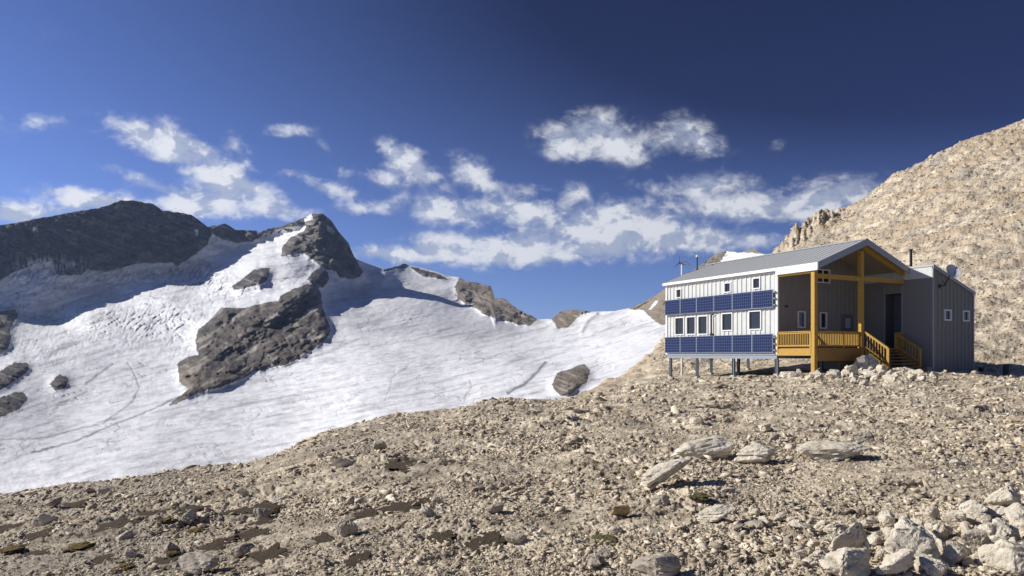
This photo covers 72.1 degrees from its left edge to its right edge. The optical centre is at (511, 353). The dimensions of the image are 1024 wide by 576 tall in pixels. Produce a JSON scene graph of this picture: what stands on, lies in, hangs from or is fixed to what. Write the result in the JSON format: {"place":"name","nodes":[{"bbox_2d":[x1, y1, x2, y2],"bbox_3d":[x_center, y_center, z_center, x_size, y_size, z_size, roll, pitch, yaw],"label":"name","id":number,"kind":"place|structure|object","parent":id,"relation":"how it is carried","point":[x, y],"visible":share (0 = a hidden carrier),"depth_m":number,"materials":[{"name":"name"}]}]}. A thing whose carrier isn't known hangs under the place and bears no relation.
{"place":"outdoors","nodes":[
{"label":"outdoors","id":0,"kind":"place"},
{"bbox_2d":[0,200,211,280],"bbox_3d":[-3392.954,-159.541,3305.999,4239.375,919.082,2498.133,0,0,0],"label":"mountain","id":1,"kind":"structure","parent":0,"point":[118,234],"depth_m":2701.05,"materials":[{"name":"stone"}]},
{"bbox_2d":[210,224,273,243],"bbox_3d":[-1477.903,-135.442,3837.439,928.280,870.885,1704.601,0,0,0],"label":"mountain","id":2,"kind":"structure","parent":0,"point":[225,231],"depth_m":3048.42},
{"bbox_2d":[274,214,363,278],"bbox_3d":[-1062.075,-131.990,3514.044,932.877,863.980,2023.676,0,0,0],"label":"mountain","id":3,"kind":"structure","parent":0,"point":[318,243],"depth_m":2711.71,"materials":[{"name":"stone"}]},
{"bbox_2d":[0,213,764,493],"bbox_3d":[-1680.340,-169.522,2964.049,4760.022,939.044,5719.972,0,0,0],"label":"glacier","id":4,"kind":"object","parent":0,"point":[115,346],"visible":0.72,"depth_m":1187.88,"materials":[{"name":"snow"}]},
{"bbox_2d":[0,310,17,351],"bbox_3d":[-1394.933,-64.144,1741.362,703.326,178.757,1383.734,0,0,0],"label":"rock outcrop","id":5,"kind":"object","parent":4,"relation":"on","point":[8,318],"visible":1,"depth_m":2089.84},
{"bbox_2d":[0,362,27,389],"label":"rock outcrop","id":6,"kind":"object","parent":4,"relation":"on","point":[10,374],"visible":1,"depth_m":1157.58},
{"bbox_2d":[0,392,27,417],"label":"rock outcrop","id":7,"kind":"object","parent":4,"relation":"on","point":[15,401],"visible":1,"depth_m":837.84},
{"bbox_2d":[50,374,68,390],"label":"rock outcrop","id":8,"kind":"object","parent":4,"relation":"on","point":[60,381],"visible":1,"depth_m":1087.82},
{"bbox_2d":[169,284,329,404],"bbox_3d":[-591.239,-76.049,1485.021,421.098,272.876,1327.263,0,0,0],"label":"rock outcrop","id":9,"kind":"object","parent":4,"relation":"on","point":[238,344],"visible":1,"depth_m":1466.50,"materials":[{"name":"stone"}]},
{"bbox_2d":[232,267,269,289],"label":"rock outcrop","id":10,"kind":"object","parent":4,"relation":"on","point":[256,277],"visible":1,"depth_m":2183.53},
{"bbox_2d":[307,270,328,287],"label":"rock outcrop","id":11,"kind":"object","parent":4,"relation":"on","point":[318,278],"visible":1,"depth_m":2271.18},
{"bbox_2d":[411,267,447,279],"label":"rock outcrop","id":12,"kind":"object","parent":4,"relation":"on","point":[424,273],"visible":1,"depth_m":3582.01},
{"bbox_2d":[552,364,589,395],"bbox_3d":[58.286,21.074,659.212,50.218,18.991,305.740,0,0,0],"label":"rock outcrop","id":13,"kind":"object","parent":4,"relation":"on","point":[572,380],"visible":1,"depth_m":603.25,"materials":[{"name":"stone"}]},
{"bbox_2d":[455,278,493,304],"bbox_3d":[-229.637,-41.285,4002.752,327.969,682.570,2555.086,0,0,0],"label":"hill","id":14,"kind":"structure","parent":0,"point":[468,292],"depth_m":3004.45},
{"bbox_2d":[469,296,536,325],"bbox_3d":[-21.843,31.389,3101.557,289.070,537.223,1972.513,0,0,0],"label":"hill","id":15,"kind":"structure","parent":0,"point":[500,308],"depth_m":2408.69,"materials":[{"name":"stone"}]},
{"bbox_2d":[0,119,1023,575],"bbox_3d":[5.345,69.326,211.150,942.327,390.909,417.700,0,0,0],"label":"ground","id":16,"kind":"structure","parent":0,"point":[644,371],"depth_m":13.02,"materials":[{"name":"gravel"}]},
{"bbox_2d":[0,544,26,553],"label":"moss cushion","id":17,"kind":"object","parent":16,"relation":"on","point":[11,549],"visible":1,"depth_m":7.59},
{"bbox_2d":[14,547,53,559],"bbox_3d":[-5.013,2.111,7.366,0.327,0.013,0.936,0,0,0],"label":"turf patch","id":18,"kind":"object","parent":16,"relation":"on","point":[39,552],"visible":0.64,"depth_m":7.44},
{"bbox_2d":[16,527,56,541],"bbox_3d":[-5.706,2.185,8.426,0.370,0.012,0.940,0,0,0],"label":"turf patch","id":19,"kind":"object","parent":16,"relation":"on","point":[35,535],"visible":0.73,"depth_m":8.51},
{"bbox_2d":[31,513,57,526],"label":"boulder","id":20,"kind":"object","parent":16,"relation":"on","point":[42,519],"visible":0.91,"depth_m":9.57,"materials":[{"name":"stone"}]},
{"bbox_2d":[44,496,62,505],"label":"boulder","id":21,"kind":"object","parent":16,"relation":"on","point":[54,501],"visible":1,"depth_m":11.15,"materials":[{"name":"grey stone"}]},
{"bbox_2d":[61,498,89,507],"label":"turf patch","id":22,"kind":"object","parent":16,"relation":"on","point":[80,503],"visible":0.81,"depth_m":11.50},
{"bbox_2d":[61,541,93,550],"bbox_3d":[-4.625,2.047,7.510,0.232,0.030,0.372,0,0,0],"label":"moss cushion","id":23,"kind":"object","parent":16,"relation":"on","point":[77,546],"visible":1,"depth_m":7.48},
{"bbox_2d":[89,553,118,566],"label":"turf patch","id":24,"kind":"object","parent":16,"relation":"on","point":[102,559],"visible":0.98,"depth_m":6.67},
{"bbox_2d":[94,516,141,533],"bbox_3d":[-4.909,2.114,8.626,0.465,0.014,1.169,0,0,0],"label":"turf patch","id":25,"kind":"object","parent":16,"relation":"on","point":[120,522],"visible":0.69,"depth_m":8.74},
{"bbox_2d":[111,563,134,571],"bbox_3d":[-3.457,1.889,6.232,0.163,0.026,0.310,0,0,0],"label":"moss cushion","id":26,"kind":"object","parent":16,"relation":"on","point":[124,566],"visible":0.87,"depth_m":6.25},
{"bbox_2d":[115,530,133,541],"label":"boulder","id":27,"kind":"object","parent":16,"relation":"on","point":[125,535],"visible":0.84,"depth_m":7.69,"materials":[{"name":"stone"}]},
{"bbox_2d":[123,549,137,558],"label":"boulder","id":28,"kind":"object","parent":16,"relation":"on","point":[130,553],"visible":0.92,"depth_m":6.70,"materials":[{"name":"stone"}]},
{"bbox_2d":[132,508,170,516],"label":"turf patch","id":29,"kind":"object","parent":16,"relation":"on","point":[147,513],"visible":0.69,"depth_m":9.80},
{"bbox_2d":[143,556,179,569],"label":"turf patch","id":30,"kind":"object","parent":16,"relation":"on","point":[160,560],"visible":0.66,"depth_m":6.47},
{"bbox_2d":[162,541,177,552],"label":"boulder","id":31,"kind":"object","parent":16,"relation":"on","point":[168,546],"visible":0.8,"depth_m":6.75,"materials":[{"name":"grey stone"}]},
{"bbox_2d":[182,509,196,523],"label":"boulder","id":32,"kind":"object","parent":16,"relation":"on","point":[189,516],"visible":0.99,"depth_m":8.60,"materials":[{"name":"stone"}]},
{"bbox_2d":[177,505,210,515],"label":"turf patch","id":33,"kind":"object","parent":16,"relation":"on","point":[195,508],"visible":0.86,"depth_m":10.06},
{"bbox_2d":[171,549,219,574],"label":"boulder","id":34,"kind":"object","parent":16,"relation":"on","point":[191,561],"visible":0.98,"depth_m":5.71,"materials":[{"name":"grey stone"}]},
{"bbox_2d":[197,538,225,552],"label":"turf patch","id":35,"kind":"object","parent":16,"relation":"on","point":[213,546],"visible":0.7,"depth_m":6.98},
{"bbox_2d":[208,535,239,544],"bbox_3d":[-2.973,1.926,7.269,0.295,0.041,0.505,0,0,0],"label":"moss cushion","id":36,"kind":"object","parent":16,"relation":"on","point":[230,538],"visible":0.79,"depth_m":7.25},
{"bbox_2d":[221,506,250,515],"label":"turf patch","id":37,"kind":"object","parent":16,"relation":"on","point":[237,511],"visible":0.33,"depth_m":9.29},
{"bbox_2d":[230,543,254,558],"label":"boulder","id":38,"kind":"object","parent":16,"relation":"on","point":[241,550],"visible":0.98,"depth_m":6.41,"materials":[{"name":"grey stone"}]},
{"bbox_2d":[235,526,273,542],"bbox_3d":[-2.778,1.936,7.534,0.402,0.012,0.859,0,0,0],"label":"turf patch","id":39,"kind":"object","parent":16,"relation":"on","point":[247,535],"visible":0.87,"depth_m":7.58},
{"bbox_2d":[253,508,271,519],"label":"boulder","id":40,"kind":"object","parent":16,"relation":"on","point":[260,513],"visible":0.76,"depth_m":8.56,"materials":[{"name":"grey stone"}]},
{"bbox_2d":[249,518,276,525],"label":"turf patch","id":41,"kind":"object","parent":16,"relation":"on","point":[262,521],"visible":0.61,"depth_m":8.29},
{"bbox_2d":[244,502,281,516],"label":"rock","id":42,"kind":"object","parent":16,"relation":"on","point":[271,506],"visible":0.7,"depth_m":9.31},
{"bbox_2d":[248,542,290,566],"bbox_3d":[-2.126,1.778,6.211,0.360,0.012,0.907,0,0,-25],"label":"turf patch","id":43,"kind":"object","parent":16,"relation":"on","point":[275,550],"visible":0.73,"depth_m":6.25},
{"bbox_2d":[313,532,333,544],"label":"turf patch","id":44,"kind":"object","parent":16,"relation":"on","point":[323,537],"visible":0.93,"depth_m":6.84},
{"bbox_2d":[324,455,355,468],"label":"boulder","id":45,"kind":"object","parent":16,"relation":"on","point":[333,461],"visible":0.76,"depth_m":13.28,"materials":[{"name":"stone"}]},
{"bbox_2d":[335,519,357,537],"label":"boulder","id":46,"kind":"object","parent":16,"relation":"on","point":[345,528],"visible":0.92,"depth_m":6.83,"materials":[{"name":"grey stone"}]},
{"bbox_2d":[344,550,371,566],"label":"turf patch","id":47,"kind":"object","parent":16,"relation":"on","point":[353,561],"visible":0.93,"depth_m":5.76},
{"bbox_2d":[350,506,377,520],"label":"turf patch","id":48,"kind":"object","parent":16,"relation":"on","point":[370,512],"visible":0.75,"depth_m":7.94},
{"bbox_2d":[373,439,386,450],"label":"boulder","id":49,"kind":"object","parent":16,"relation":"on","point":[378,444],"visible":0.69,"depth_m":16.26,"materials":[{"name":"grey stone"}]},
{"bbox_2d":[383,456,412,472],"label":"turf patch","id":50,"kind":"object","parent":16,"relation":"on","point":[401,465],"visible":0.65,"depth_m":12.39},
{"bbox_2d":[376,496,439,522],"bbox_3d":[-1.213,1.771,8.019,0.699,0.023,1.674,0,0,19],"label":"turf patch","id":51,"kind":"object","parent":16,"relation":"on","point":[404,507],"visible":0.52,"depth_m":8.14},
{"bbox_2d":[421,504,435,516],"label":"boulder","id":52,"kind":"object","parent":16,"relation":"on","point":[426,511],"visible":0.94,"depth_m":7.36,"materials":[{"name":"stone"}]},
{"bbox_2d":[426,529,456,549],"bbox_3d":[-0.650,1.684,6.416,0.278,0.009,0.690,0,0,0],"label":"turf patch","id":53,"kind":"object","parent":16,"relation":"on","point":[440,537],"visible":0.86,"depth_m":6.48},
{"bbox_2d":[464,531,505,554],"bbox_3d":[-0.227,1.674,6.310,0.365,0.014,0.968,0,0,20],"label":"turf patch","id":54,"kind":"object","parent":16,"relation":"on","point":[474,544],"visible":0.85,"depth_m":6.30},
{"bbox_2d":[485,502,503,512],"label":"boulder","id":55,"kind":"object","parent":16,"relation":"on","point":[497,507],"visible":0.98,"depth_m":7.57,"materials":[{"name":"grey stone"}]},
{"bbox_2d":[0,366,1023,575],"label":"rubble","id":56,"kind":"object","parent":16,"relation":"on","point":[352,502],"visible":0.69,"depth_m":9.08,"materials":[{"name":"gravel"}]},
{"bbox_2d":[587,555,601,566],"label":"boulder","id":57,"kind":"object","parent":56,"relation":"on","point":[594,561],"visible":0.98,"depth_m":5.33,"materials":[{"name":"grey stone"}]},
{"bbox_2d":[597,547,613,558],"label":"boulder","id":58,"kind":"object","parent":56,"relation":"on","point":[605,553],"visible":0.86,"depth_m":5.68,"materials":[{"name":"grey stone"}]},
{"bbox_2d":[504,533,527,543],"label":"boulder","id":59,"kind":"object","parent":16,"relation":"on","point":[518,538],"visible":0.99,"depth_m":6.22,"materials":[{"name":"grey stone"}]},
{"bbox_2d":[591,534,617,544],"bbox_3d":[0.833,1.658,6.339,0.239,0.032,0.397,0,0,0],"label":"moss cushion","id":60,"kind":"object","parent":16,"relation":"on","point":[607,537],"visible":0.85,"depth_m":6.31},
{"bbox_2d":[611,505,629,515],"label":"boulder","id":61,"kind":"object","parent":16,"relation":"on","point":[622,510],"visible":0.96,"depth_m":7.31,"materials":[{"name":"stone"}]},
{"bbox_2d":[631,552,681,575],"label":"boulder","id":62,"kind":"object","parent":16,"relation":"on","point":[663,564],"visible":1,"depth_m":5.09,"materials":[{"name":"grey stone"}]},
{"bbox_2d":[651,494,669,505],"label":"boulder","id":63,"kind":"object","parent":16,"relation":"on","point":[663,499],"visible":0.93,"depth_m":7.47,"materials":[{"name":"grey stone"}]},
{"bbox_2d":[640,457,692,489],"bbox_3d":[1.909,1.486,8.822,0.823,0.366,0.422,0,0,-33],"label":"boulder","id":64,"kind":"object","parent":16,"relation":"on","point":[653,477],"visible":1,"depth_m":8.65,"materials":[{"name":"stone"}]},
{"bbox_2d":[688,417,703,425],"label":"boulder","id":65,"kind":"object","parent":16,"relation":"on","point":[696,421],"visible":0.94,"depth_m":17.21,"materials":[{"name":"stone"}]},
{"bbox_2d":[687,492,711,499],"bbox_3d":[2.042,1.535,7.662,0.321,0.033,0.332,0,0,45],"label":"moss cushion","id":66,"kind":"object","parent":16,"relation":"on","point":[702,496],"visible":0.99,"depth_m":7.59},
{"bbox_2d":[670,435,733,458],"bbox_3d":[2.986,1.492,10.992,0.849,0.402,0.712,0,0,40],"label":"boulder","id":67,"kind":"object","parent":16,"relation":"on","point":[716,446],"visible":0.91,"depth_m":10.81,"materials":[{"name":"stone"}]},
{"bbox_2d":[697,504,734,521],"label":"boulder","id":68,"kind":"object","parent":16,"relation":"on","point":[715,513],"visible":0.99,"depth_m":6.78,"materials":[{"name":"stone"}]},
{"bbox_2d":[734,443,775,463],"bbox_3d":[3.636,1.513,10.573,0.600,0.368,0.448,0,0,30],"label":"boulder","id":69,"kind":"object","parent":16,"relation":"on","point":[754,453],"visible":0.88,"depth_m":10.42,"materials":[{"name":"stone"}]},
{"bbox_2d":[745,520,764,528],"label":"boulder","id":70,"kind":"object","parent":16,"relation":"on","point":[758,523],"visible":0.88,"depth_m":6.54,"materials":[{"name":"grey stone"}]},
{"bbox_2d":[791,522,814,530],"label":"boulder","id":71,"kind":"object","parent":16,"relation":"on","point":[800,526],"visible":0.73,"depth_m":6.39,"materials":[{"name":"stone"}]},
{"bbox_2d":[662,238,975,378],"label":"mountain hut","id":72,"kind":"object","parent":16,"relation":"on","point":[839,306],"visible":0.87,"depth_m":45.06,"materials":[{"name":"white metal"}]},
{"bbox_2d":[675,317,683,334],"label":"window","id":73,"kind":"structure","parent":72,"relation":"in","point":[679,321],"depth_m":52.06,"materials":[{"name":"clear glass"}]},
{"bbox_2d":[686,316,695,334],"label":"window","id":74,"kind":"structure","parent":72,"relation":"in","point":[690,320],"depth_m":50.90,"materials":[{"name":"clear glass"}]},
{"bbox_2d":[698,315,707,334],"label":"window","id":75,"kind":"structure","parent":72,"relation":"in","point":[703,319],"depth_m":49.78,"materials":[{"name":"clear glass"}]},
{"bbox_2d":[721,312,732,330],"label":"window","id":76,"kind":"structure","parent":72,"relation":"in","point":[726,318],"depth_m":47.70,"materials":[{"name":"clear glass"}]},
{"bbox_2d":[748,310,761,329],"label":"window","id":77,"kind":"structure","parent":72,"relation":"in","point":[754,317],"depth_m":45.48,"materials":[{"name":"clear glass"}]},
{"bbox_2d":[797,311,805,327],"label":"window","id":78,"kind":"structure","parent":72,"relation":"in","point":[801,315],"depth_m":44.88,"materials":[{"name":"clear glass"}]},
{"bbox_2d":[820,312,826,328],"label":"window","id":79,"kind":"structure","parent":72,"relation":"in","point":[823,315],"depth_m":45.80,"materials":[{"name":"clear glass"}]},
{"bbox_2d":[817,269,829,283],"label":"window","id":80,"kind":"structure","parent":72,"relation":"in","point":[823,271],"depth_m":45.72,"materials":[{"name":"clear glass"}]},
{"bbox_2d":[842,314,852,347],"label":"door","id":81,"kind":"structure","parent":72,"relation":"in","point":[847,320],"depth_m":46.78,"materials":[{"name":"metal"}]},
{"bbox_2d":[938,264,960,287],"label":"satellite dish","id":82,"kind":"object","parent":72,"relation":"attached to","point":[952,270],"visible":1,"depth_m":43.48,"materials":[{"name":"white metal"}]},
{"bbox_2d":[796,441,868,460],"bbox_3d":[4.860,1.493,10.715,1.009,0.315,0.646,0,0,20],"label":"boulder","id":83,"kind":"object","parent":16,"relation":"on","point":[823,450],"visible":0.92,"depth_m":10.49,"materials":[{"name":"stone"}]},
{"bbox_2d":[823,524,848,533],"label":"boulder","id":84,"kind":"object","parent":16,"relation":"on","point":[837,528],"visible":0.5,"depth_m":6.42,"materials":[{"name":"stone"}]},
{"bbox_2d":[658,121,1023,380],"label":"hillside rubble","id":85,"kind":"object","parent":16,"relation":"on","point":[907,244],"visible":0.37,"depth_m":125.56,"materials":[{"name":"stone"}]},
{"bbox_2d":[819,547,870,575],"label":"boulder","id":86,"kind":"object","parent":16,"relation":"on","point":[847,561],"visible":1,"depth_m":4.96,"materials":[{"name":"stone"}]},
{"bbox_2d":[828,522,869,553],"bbox_3d":[2.665,1.486,5.597,0.314,0.314,0.230,0,0,7],"label":"boulder","id":87,"kind":"object","parent":16,"relation":"on","point":[854,535],"visible":0.75,"depth_m":5.53,"materials":[{"name":"stone"}]},
{"bbox_2d":[852,430,874,442],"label":"boulder","id":88,"kind":"object","parent":16,"relation":"on","point":[864,436],"visible":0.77,"depth_m":12.80,"materials":[{"name":"grey stone"}]},
{"bbox_2d":[853,354,878,369],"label":"boulder","id":89,"kind":"object","parent":16,"relation":"on","point":[865,361],"visible":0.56,"depth_m":41.47,"materials":[{"name":"stone"}]},
{"bbox_2d":[867,532,882,545],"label":"boulder","id":90,"kind":"object","parent":16,"relation":"on","point":[874,539],"visible":0.81,"depth_m":5.87,"materials":[{"name":"stone"}]},
{"bbox_2d":[878,510,894,524],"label":"boulder","id":91,"kind":"object","parent":16,"relation":"on","point":[883,513],"visible":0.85,"depth_m":6.80,"materials":[{"name":"stone"}]},
{"bbox_2d":[882,516,894,526],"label":"boulder","id":92,"kind":"object","parent":16,"relation":"on","point":[888,521],"visible":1,"depth_m":6.71,"materials":[{"name":"stone"}]},
{"bbox_2d":[875,548,915,574],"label":"boulder","id":93,"kind":"object","parent":16,"relation":"on","point":[900,560],"visible":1,"depth_m":4.95,"materials":[{"name":"stone"}]},
{"bbox_2d":[884,518,940,559],"bbox_3d":[3.056,1.461,5.343,0.384,0.386,0.281,0,0,-16],"label":"boulder","id":94,"kind":"object","parent":16,"relation":"on","point":[911,535],"visible":0.65,"depth_m":5.31,"materials":[{"name":"stone"}]},
{"bbox_2d":[913,553,934,574],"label":"boulder","id":95,"kind":"object","parent":16,"relation":"on","point":[919,569],"visible":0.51,"depth_m":5.10,"materials":[{"name":"stone"}]},
{"bbox_2d":[923,507,940,519],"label":"boulder","id":96,"kind":"object","parent":16,"relation":"on","point":[932,513],"visible":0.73,"depth_m":6.85,"materials":[{"name":"stone"}]},
{"bbox_2d":[919,557,948,575],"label":"boulder","id":97,"kind":"object","parent":16,"relation":"on","point":[933,567],"visible":0.99,"depth_m":4.96,"materials":[{"name":"stone"}]},
{"bbox_2d":[931,522,952,538],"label":"boulder","id":98,"kind":"object","parent":16,"relation":"on","point":[941,530],"visible":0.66,"depth_m":6.15,"materials":[{"name":"stone"}]},
{"bbox_2d":[941,544,965,564],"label":"boulder","id":99,"kind":"object","parent":16,"relation":"on","point":[953,554],"visible":0.9,"depth_m":5.30,"materials":[{"name":"stone"}]},
{"bbox_2d":[940,510,966,526],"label":"boulder","id":100,"kind":"object","parent":16,"relation":"on","point":[955,517],"visible":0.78,"depth_m":6.53,"materials":[{"name":"stone"}]},
{"bbox_2d":[946,541,971,554],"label":"boulder","id":101,"kind":"object","parent":16,"relation":"on","point":[967,550],"visible":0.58,"depth_m":5.63,"materials":[{"name":"stone"}]},
{"bbox_2d":[959,499,988,512],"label":"boulder","id":102,"kind":"object","parent":16,"relation":"on","point":[974,505],"visible":0.52,"depth_m":6.75,"materials":[{"name":"stone"}]},
{"bbox_2d":[961,527,992,551],"bbox_3d":[3.791,1.519,5.724,0.256,0.215,0.161,0,0,-30],"label":"boulder","id":103,"kind":"object","parent":16,"relation":"on","point":[975,538],"visible":0.81,"depth_m":5.68,"materials":[{"name":"grey stone"}]},
{"bbox_2d":[963,510,991,524],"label":"boulder","id":104,"kind":"object","parent":16,"relation":"on","point":[974,516],"visible":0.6,"depth_m":6.56,"materials":[{"name":"stone"}]},
{"bbox_2d":[977,544,993,567],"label":"boulder","id":105,"kind":"object","parent":16,"relation":"on","point":[982,550],"visible":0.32,"depth_m":5.27,"materials":[{"name":"stone"}]},
{"bbox_2d":[986,505,1005,517],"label":"boulder","id":106,"kind":"object","parent":16,"relation":"on","point":[994,511],"visible":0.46,"depth_m":6.74,"materials":[{"name":"stone"}]},
{"bbox_2d":[981,517,1014,543],"bbox_3d":[4.035,1.508,5.830,0.272,0.284,0.195,0,0,-2],"label":"boulder","id":107,"kind":"object","parent":16,"relation":"on","point":[996,529],"visible":0.58,"depth_m":5.79,"materials":[{"name":"stone"}]},
{"bbox_2d":[984,486,1020,506],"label":"boulder","id":108,"kind":"object","parent":16,"relation":"on","point":[1006,496],"visible":0.85,"depth_m":7.23,"materials":[{"name":"stone"}]},
{"bbox_2d":[984,539,1023,575],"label":"boulder","id":109,"kind":"object","parent":16,"relation":"on","point":[1003,554],"visible":0.92,"depth_m":5.03,"materials":[{"name":"stone"}]},
{"bbox_2d":[1003,502,1023,522],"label":"boulder","id":110,"kind":"object","parent":16,"relation":"on","point":[1011,510],"visible":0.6,"depth_m":6.44,"materials":[{"name":"stone"}]},
{"bbox_2d":[1009,513,1023,535],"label":"boulder","id":111,"kind":"object","parent":16,"relation":"on","point":[1018,521],"visible":0.59,"depth_m":6.05,"materials":[{"name":"stone"}]},
{"bbox_2d":[0,0,1023,318],"label":"sky","id":112,"kind":"structure","parent":0,"point":[553,156],"materials":[{"name":"blue"}]},
{"bbox_2d":[552,310,589,328],"bbox_3d":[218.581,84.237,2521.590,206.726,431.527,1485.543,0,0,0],"label":"hill","id":113,"kind":"structure","parent":0,"point":[564,319],"depth_m":1938.51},
{"bbox_2d":[629,249,761,324],"bbox_3d":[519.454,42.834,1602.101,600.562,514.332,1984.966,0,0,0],"label":"hill","id":114,"kind":"structure","parent":0,"point":[656,313],"depth_m":1447.50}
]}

